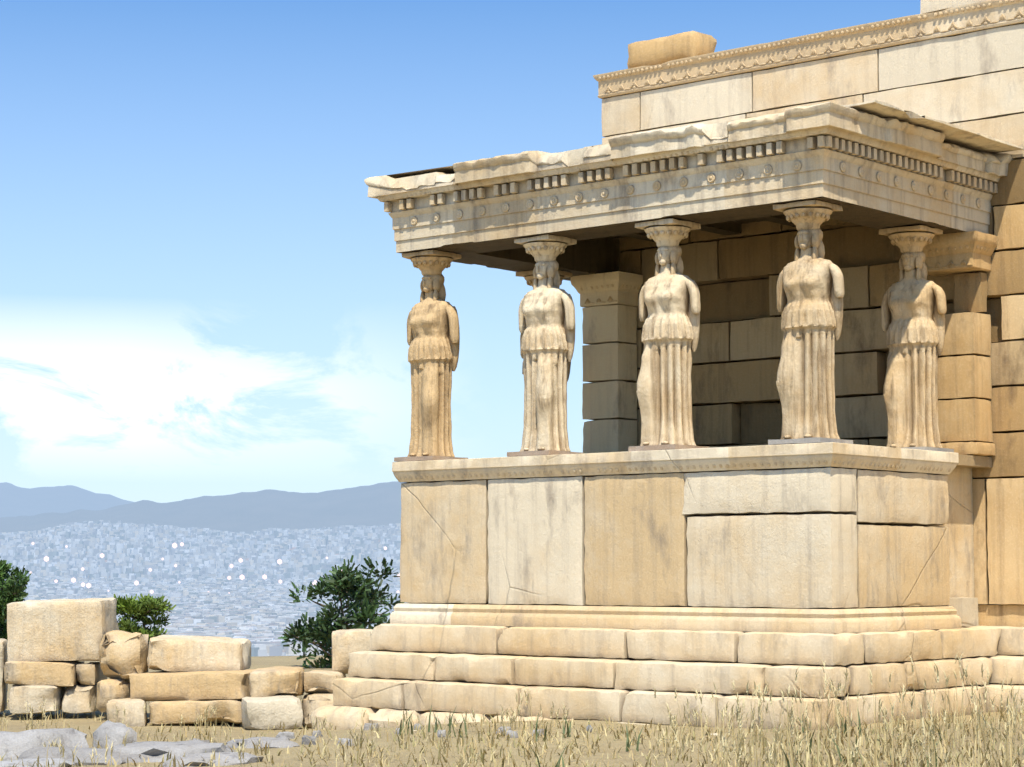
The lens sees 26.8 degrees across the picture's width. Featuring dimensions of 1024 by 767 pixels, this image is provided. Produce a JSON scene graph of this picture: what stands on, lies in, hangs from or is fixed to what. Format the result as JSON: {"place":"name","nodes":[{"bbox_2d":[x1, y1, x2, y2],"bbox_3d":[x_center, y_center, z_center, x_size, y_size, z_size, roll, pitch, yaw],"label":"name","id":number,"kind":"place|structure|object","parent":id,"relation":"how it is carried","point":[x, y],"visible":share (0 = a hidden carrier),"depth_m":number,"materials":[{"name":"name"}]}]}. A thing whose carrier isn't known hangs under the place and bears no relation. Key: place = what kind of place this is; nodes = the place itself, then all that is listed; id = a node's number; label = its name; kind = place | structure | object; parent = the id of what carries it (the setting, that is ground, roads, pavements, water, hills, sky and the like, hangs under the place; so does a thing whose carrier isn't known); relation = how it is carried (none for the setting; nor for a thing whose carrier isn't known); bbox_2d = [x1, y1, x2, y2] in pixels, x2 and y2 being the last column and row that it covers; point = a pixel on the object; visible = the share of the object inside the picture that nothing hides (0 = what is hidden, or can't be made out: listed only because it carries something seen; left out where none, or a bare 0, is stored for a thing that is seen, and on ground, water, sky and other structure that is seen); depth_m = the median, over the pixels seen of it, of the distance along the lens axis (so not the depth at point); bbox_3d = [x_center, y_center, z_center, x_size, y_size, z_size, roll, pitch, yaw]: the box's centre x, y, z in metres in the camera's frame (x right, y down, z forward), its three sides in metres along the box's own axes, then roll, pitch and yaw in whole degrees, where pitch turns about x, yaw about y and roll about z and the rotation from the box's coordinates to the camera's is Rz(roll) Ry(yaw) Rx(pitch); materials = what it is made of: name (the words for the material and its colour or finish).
{"place":"outdoors","nodes":[
{"label":"outdoors","id":0,"kind":"place"},
{"bbox_2d":[0,481,404,578],"bbox_3d":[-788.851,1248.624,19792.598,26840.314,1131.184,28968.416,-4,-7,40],"label":"mountains","id":1,"kind":"structure","parent":0,"point":[41,508],"depth_m":11275.50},
{"bbox_2d":[0,520,405,656],"bbox_3d":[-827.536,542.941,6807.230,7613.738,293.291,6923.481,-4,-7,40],"label":"city","id":2,"kind":"object","parent":1,"relation":"on","point":[257,610],"visible":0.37,"depth_m":7004.46},
{"bbox_2d":[29,542,399,593],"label":"glints","id":3,"kind":"object","parent":2,"relation":"on","point":[136,582],"visible":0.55,"depth_m":5117.66,"materials":[{"name":"white"}]},
{"bbox_2d":[0,0,920,502],"label":"sky","id":4,"kind":"structure","parent":0,"point":[204,291],"materials":[{"name":"blue"}]},
{"bbox_2d":[0,653,1023,766],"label":"ground","id":5,"kind":"structure","parent":0,"point":[81,722],"depth_m":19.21,"materials":[{"name":"beige plant"}]},
{"bbox_2d":[0,560,31,640],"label":"bush","id":6,"kind":"object","parent":5,"relation":"on","point":[12,588],"visible":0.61,"depth_m":38.45,"materials":[{"name":"green plant"}]},
{"bbox_2d":[114,593,175,672],"bbox_3d":[-6.442,4.859,37.058,1.086,2.482,1.238,-4,-7,40],"label":"shrub","id":7,"kind":"object","parent":5,"relation":"on","point":[142,609],"visible":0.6,"depth_m":37.03,"materials":[{"name":"green plant"}]},
{"bbox_2d":[0,597,374,729],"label":"ruin blocks","id":8,"kind":"structure","parent":5,"relation":"on","point":[49,647],"depth_m":26.35,"materials":[{"name":"stone"}]},
{"bbox_2d":[0,720,592,766],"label":"flat rocks","id":9,"kind":"object","parent":5,"relation":"on","point":[27,745],"visible":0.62,"depth_m":17.55,"materials":[{"name":"grey stone"}]},
{"bbox_2d":[278,555,404,668],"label":"bush","id":10,"kind":"object","parent":5,"relation":"on","point":[346,581],"visible":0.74,"depth_m":40.22,"materials":[{"name":"green plant"}]},
{"bbox_2d":[351,585,389,628],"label":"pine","id":11,"kind":"object","parent":5,"relation":"on","point":[385,619],"visible":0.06,"depth_m":43.71,"materials":[{"name":"green plant"}]},
{"bbox_2d":[310,442,1023,729],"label":"podium","id":12,"kind":"object","parent":5,"relation":"on","point":[598,586],"visible":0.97,"depth_m":23.08,"materials":[{"name":"stone"}]},
{"bbox_2d":[571,271,642,452],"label":"pillar","id":13,"kind":"structure","parent":12,"relation":"on","point":[609,302],"depth_m":27.73,"materials":[{"name":"stone"}]},
{"bbox_2d":[394,437,953,461],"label":"statue plinths","id":14,"kind":"object","parent":12,"relation":"on","point":[653,447],"visible":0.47,"depth_m":23.44,"materials":[{"name":"beige stone"}]},
{"bbox_2d":[402,200,946,456],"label":"caryatids","id":15,"kind":"object","parent":14,"relation":"on","point":[810,292],"visible":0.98,"depth_m":23.80,"materials":[{"name":"stone"}]},
{"bbox_2d":[364,100,1023,280],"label":"entablature","id":16,"kind":"structure","parent":15,"relation":"on","point":[875,164],"depth_m":23.64,"materials":[{"name":"stone"}]},
{"bbox_2d":[602,22,1023,626],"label":"wall","id":17,"kind":"structure","parent":5,"relation":"on","point":[974,276],"depth_m":25.64,"materials":[{"name":"stone"}]},
{"bbox_2d":[593,0,1023,159],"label":"upper wall","id":18,"kind":"structure","parent":17,"relation":"attached to","point":[973,81],"depth_m":25.93,"materials":[{"name":"stone"}]}
]}

